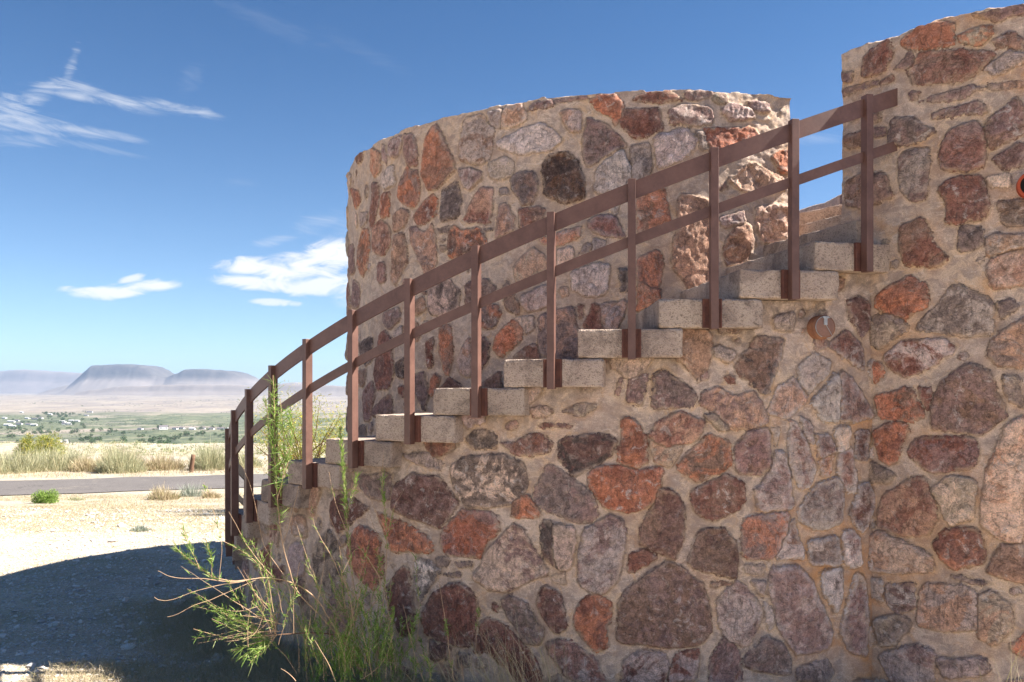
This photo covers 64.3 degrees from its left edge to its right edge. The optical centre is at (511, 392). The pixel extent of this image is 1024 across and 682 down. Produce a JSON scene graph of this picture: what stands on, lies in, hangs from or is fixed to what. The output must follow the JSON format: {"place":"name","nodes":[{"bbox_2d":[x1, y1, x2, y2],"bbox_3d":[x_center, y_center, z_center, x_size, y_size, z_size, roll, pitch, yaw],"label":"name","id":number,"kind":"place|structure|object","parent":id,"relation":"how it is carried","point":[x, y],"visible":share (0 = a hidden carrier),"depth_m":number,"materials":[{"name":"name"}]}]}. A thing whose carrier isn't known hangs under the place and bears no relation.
{"place":"outdoors","nodes":[
{"label":"outdoors","id":0,"kind":"place"},
{"bbox_2d":[0,369,81,393],"bbox_3d":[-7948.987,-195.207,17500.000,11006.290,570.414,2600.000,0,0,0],"label":"hills","id":1,"kind":"structure","parent":0,"point":[26,381],"depth_m":16837.35,"materials":[{"name":"grey stone"}]},
{"bbox_2d":[0,492,256,533],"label":"dry grass","id":2,"kind":"structure","parent":0,"point":[129,501],"depth_m":13.90,"materials":[{"name":"plant"}]},
{"bbox_2d":[0,459,286,477],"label":"dry grass","id":3,"kind":"structure","parent":0,"point":[164,472],"depth_m":24.94,"materials":[{"name":"plant"}]},
{"bbox_2d":[0,473,287,494],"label":"road","id":4,"kind":"structure","parent":0,"point":[18,487],"depth_m":21.42,"materials":[{"name":"grey asphalt"}]},
{"bbox_2d":[36,364,326,394],"bbox_3d":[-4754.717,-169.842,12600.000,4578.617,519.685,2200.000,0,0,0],"label":"mesa","id":5,"kind":"structure","parent":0,"point":[93,377],"depth_m":12078.51,"materials":[{"name":"stone"}]},
{"bbox_2d":[12,653,353,681],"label":"dry grass","id":6,"kind":"structure","parent":0,"point":[74,677],"depth_m":5.14,"materials":[{"name":"plant"}]},
{"bbox_2d":[0,393,379,681],"bbox_3d":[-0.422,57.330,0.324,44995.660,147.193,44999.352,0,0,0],"label":"ground","id":7,"kind":"structure","parent":0,"point":[200,412],"depth_m":10.94,"materials":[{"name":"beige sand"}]},
{"bbox_2d":[0,445,51,473],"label":"grass clump","id":8,"kind":"object","parent":7,"relation":"on","point":[16,464],"visible":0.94,"depth_m":25.79,"materials":[{"name":"beige plant"}]},
{"bbox_2d":[12,432,40,457],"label":"yellow bush","id":9,"kind":"object","parent":7,"relation":"on","point":[22,445],"visible":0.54,"depth_m":29.92,"materials":[{"name":"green plant"}]},
{"bbox_2d":[30,488,60,503],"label":"green shrub","id":10,"kind":"object","parent":7,"relation":"on","point":[47,496],"visible":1,"depth_m":16.33,"materials":[{"name":"green plant"}]},
{"bbox_2d":[31,431,68,458],"bbox_3d":[-17.387,2.031,30.503,1.577,1.556,1.191,0,0,0],"label":"yellow bush","id":11,"kind":"object","parent":7,"relation":"on","point":[47,443],"visible":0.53,"depth_m":30.43,"materials":[{"name":"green plant"}]},
{"bbox_2d":[14,444,90,471],"bbox_3d":[-15.176,2.084,27.000,2.785,1.014,2.246,0,0,0],"label":"grass clump","id":12,"kind":"object","parent":7,"relation":"on","point":[55,461],"visible":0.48,"depth_m":26.70,"materials":[{"name":"beige plant"}]},
{"bbox_2d":[67,497,85,500],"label":"grass clump","id":13,"kind":"object","parent":7,"relation":"on","point":[76,499],"visible":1,"depth_m":17.32,"materials":[{"name":"beige plant"}]},
{"bbox_2d":[63,449,103,471],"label":"grass clump","id":14,"kind":"object","parent":7,"relation":"on","point":[86,464],"visible":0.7,"depth_m":26.22,"materials":[{"name":"plant"}]},
{"bbox_2d":[93,442,147,473],"bbox_3d":[-12.507,1.961,25.998,2.009,1.215,1.864,0,0,16],"label":"shrub","id":15,"kind":"object","parent":7,"relation":"on","point":[115,462],"visible":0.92,"depth_m":25.71,"materials":[{"name":"beige plant"}]},
{"bbox_2d":[99,441,146,461],"bbox_3d":[-13.224,2.054,27.566,1.972,1.068,1.666,0,0,-19],"label":"grass clump","id":16,"kind":"object","parent":7,"relation":"on","point":[121,452],"visible":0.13,"depth_m":27.55,"materials":[{"name":"plant"}]},
{"bbox_2d":[129,523,150,531],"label":"grey plant","id":17,"kind":"object","parent":7,"relation":"on","point":[140,528],"visible":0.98,"depth_m":11.16,"materials":[{"name":"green plant"}]},
{"bbox_2d":[0,439,323,457],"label":"slope scrub","id":18,"kind":"object","parent":7,"relation":"on","point":[109,443],"visible":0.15,"depth_m":37.66,"materials":[{"name":"beige plant"}]},
{"bbox_2d":[158,425,167,429],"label":"house","id":19,"kind":"structure","parent":7,"relation":"on","point":[163,427],"depth_m":2219.55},
{"bbox_2d":[147,481,181,499],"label":"grass clump","id":20,"kind":"object","parent":7,"relation":"on","point":[165,495],"visible":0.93,"depth_m":17.51,"materials":[{"name":"plant"}]},
{"bbox_2d":[143,449,186,470],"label":"grass clump","id":21,"kind":"object","parent":7,"relation":"on","point":[158,463],"visible":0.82,"depth_m":26.80,"materials":[{"name":"plant"}]},
{"bbox_2d":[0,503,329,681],"bbox_3d":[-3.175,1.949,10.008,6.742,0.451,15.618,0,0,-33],"label":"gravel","id":22,"kind":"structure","parent":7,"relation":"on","point":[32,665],"depth_m":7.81,"materials":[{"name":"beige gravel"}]},
{"bbox_2d":[0,414,344,443],"bbox_3d":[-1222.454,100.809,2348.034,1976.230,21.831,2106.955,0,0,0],"label":"valley scrub","id":23,"kind":"object","parent":7,"relation":"on","point":[121,430],"visible":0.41,"depth_m":2259.14,"materials":[{"name":"green plant"}]},
{"bbox_2d":[10,397,343,413],"bbox_3d":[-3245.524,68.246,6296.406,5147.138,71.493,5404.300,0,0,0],"label":"valley scrub","id":24,"kind":"object","parent":7,"relation":"on","point":[175,404],"visible":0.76,"depth_m":5341.50,"materials":[{"name":"green plant"}]},
{"bbox_2d":[189,454,194,472],"bbox_3d":[-10.059,2.270,25.601,0.205,0.625,0.148,0,0,0],"label":"post stump","id":25,"kind":"object","parent":7,"relation":"on","point":[192,462],"visible":0.89,"depth_m":25.55,"materials":[{"name":"brown wood"}]},
{"bbox_2d":[179,480,205,496],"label":"grass clump","id":26,"kind":"object","parent":7,"relation":"on","point":[187,490],"visible":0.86,"depth_m":18.54,"materials":[{"name":"grey plant"}]},
{"bbox_2d":[177,428,224,470],"bbox_3d":[-10.039,1.886,27.078,1.910,1.408,1.929,0,0,0],"label":"grass clump","id":27,"kind":"object","parent":7,"relation":"on","point":[209,459],"visible":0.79,"depth_m":26.75,"materials":[{"name":"beige plant"}]},
{"bbox_2d":[201,488,221,497],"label":"grass clump","id":28,"kind":"object","parent":7,"relation":"on","point":[206,494],"visible":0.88,"depth_m":17.94,"materials":[{"name":"plant"}]},
{"bbox_2d":[224,449,262,467],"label":"grass clump","id":29,"kind":"object","parent":7,"relation":"on","point":[256,462],"visible":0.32,"depth_m":27.99,"materials":[{"name":"beige plant"}]},
{"bbox_2d":[211,572,327,646],"bbox_3d":[-1.451,1.379,5.384,1.211,0.563,0.555,0,0,-14],"label":"dry grass clump","id":30,"kind":"object","parent":7,"relation":"on","point":[300,618],"visible":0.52,"depth_m":5.39,"materials":[{"name":"plant"}]},
{"bbox_2d":[239,380,347,477],"bbox_3d":[-3.718,0.949,14.116,2.174,2.442,1.868,0,0,-11],"label":"desert bush","id":31,"kind":"object","parent":7,"relation":"on","point":[296,455],"visible":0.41,"depth_m":14.06,"materials":[{"name":"yellow plant"}]},
{"bbox_2d":[154,373,480,681],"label":"willow shrub","id":32,"kind":"object","parent":7,"relation":"on","point":[348,658],"visible":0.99,"depth_m":4.43,"materials":[{"name":"green plant"}]},
{"bbox_2d":[356,622,459,681],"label":"dry grass clump","id":33,"kind":"object","parent":7,"relation":"on","point":[386,678],"visible":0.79,"depth_m":4.55,"materials":[{"name":"plant"}]},
{"bbox_2d":[242,273,875,681],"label":"stair wall","id":34,"kind":"structure","parent":7,"relation":"on","point":[702,509],"depth_m":4.54,"materials":[{"name":"brown stone"}]},
{"bbox_2d":[807,315,834,339],"bbox_3d":[1.711,-0.358,4.513,0.134,0.134,0.111,0,0,-10],"label":"pipe cap","id":35,"kind":"object","parent":34,"relation":"attached to","point":[820,327],"visible":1,"depth_m":4.47,"materials":[{"name":"metal"}]},
{"bbox_2d":[232,204,889,568],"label":"staircase","id":36,"kind":"structure","parent":7,"relation":"on","point":[827,239],"depth_m":4.55,"materials":[{"name":"concrete"}]},
{"bbox_2d":[225,88,897,564],"bbox_3d":[-0.679,0.029,5.688,5.922,3.429,1.535,0,0,37],"label":"railing","id":37,"kind":"object","parent":36,"relation":"on","point":[791,132],"visible":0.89,"depth_m":4.47,"materials":[{"name":"brown metal"}]},
{"bbox_2d":[344,89,841,436],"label":"stone tower","id":38,"kind":"structure","parent":7,"relation":"on","point":[424,198],"depth_m":5.53,"materials":[{"name":"brown stone"}]},
{"bbox_2d":[841,4,1023,681],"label":"landing wall","id":39,"kind":"structure","parent":7,"relation":"on","point":[946,481],"depth_m":4.32,"materials":[{"name":"brown stone"}]},
{"bbox_2d":[1016,174,1023,197],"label":"drain pipe","id":40,"kind":"object","parent":39,"relation":"attached to","point":[1020,187],"visible":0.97,"depth_m":4.13,"materials":[{"name":"ceramic"}]},
{"bbox_2d":[979,623,1023,681],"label":"dry grass clump","id":41,"kind":"object","parent":7,"relation":"on","point":[1010,668],"visible":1,"depth_m":3.61,"materials":[{"name":"plant"}]},
{"bbox_2d":[74,384,347,396],"bbox_3d":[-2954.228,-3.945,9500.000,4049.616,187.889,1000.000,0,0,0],"label":"foothills","id":42,"kind":"structure","parent":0,"point":[196,389],"depth_m":9254.71,"materials":[{"name":"beige soil"}]},
{"bbox_2d":[5,585,488,681],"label":"dry grass","id":43,"kind":"structure","parent":0,"point":[275,655],"depth_m":5.64,"materials":[{"name":"plant"}]},
{"bbox_2d":[236,573,349,638],"bbox_3d":[-1.303,1.324,5.251,1.079,0.508,0.480,0,0,0],"label":"dry grass clump","id":44,"kind":"object","parent":43,"relation":"on","point":[295,622],"visible":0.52,"depth_m":5.24,"materials":[{"name":"plant"}]},
{"bbox_2d":[383,618,556,681],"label":"dry grass clump","id":45,"kind":"object","parent":43,"relation":"on","point":[471,666],"visible":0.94,"depth_m":4.41,"materials":[{"name":"plant"}]},
{"bbox_2d":[462,585,568,681],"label":"dry grass clump","id":46,"kind":"object","parent":43,"relation":"on","point":[531,668],"visible":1,"depth_m":4.34,"materials":[{"name":"plant"}]},
{"bbox_2d":[0,0,1023,385],"label":"sky","id":47,"kind":"structure","parent":0,"point":[174,189],"materials":[{"name":"blue"}]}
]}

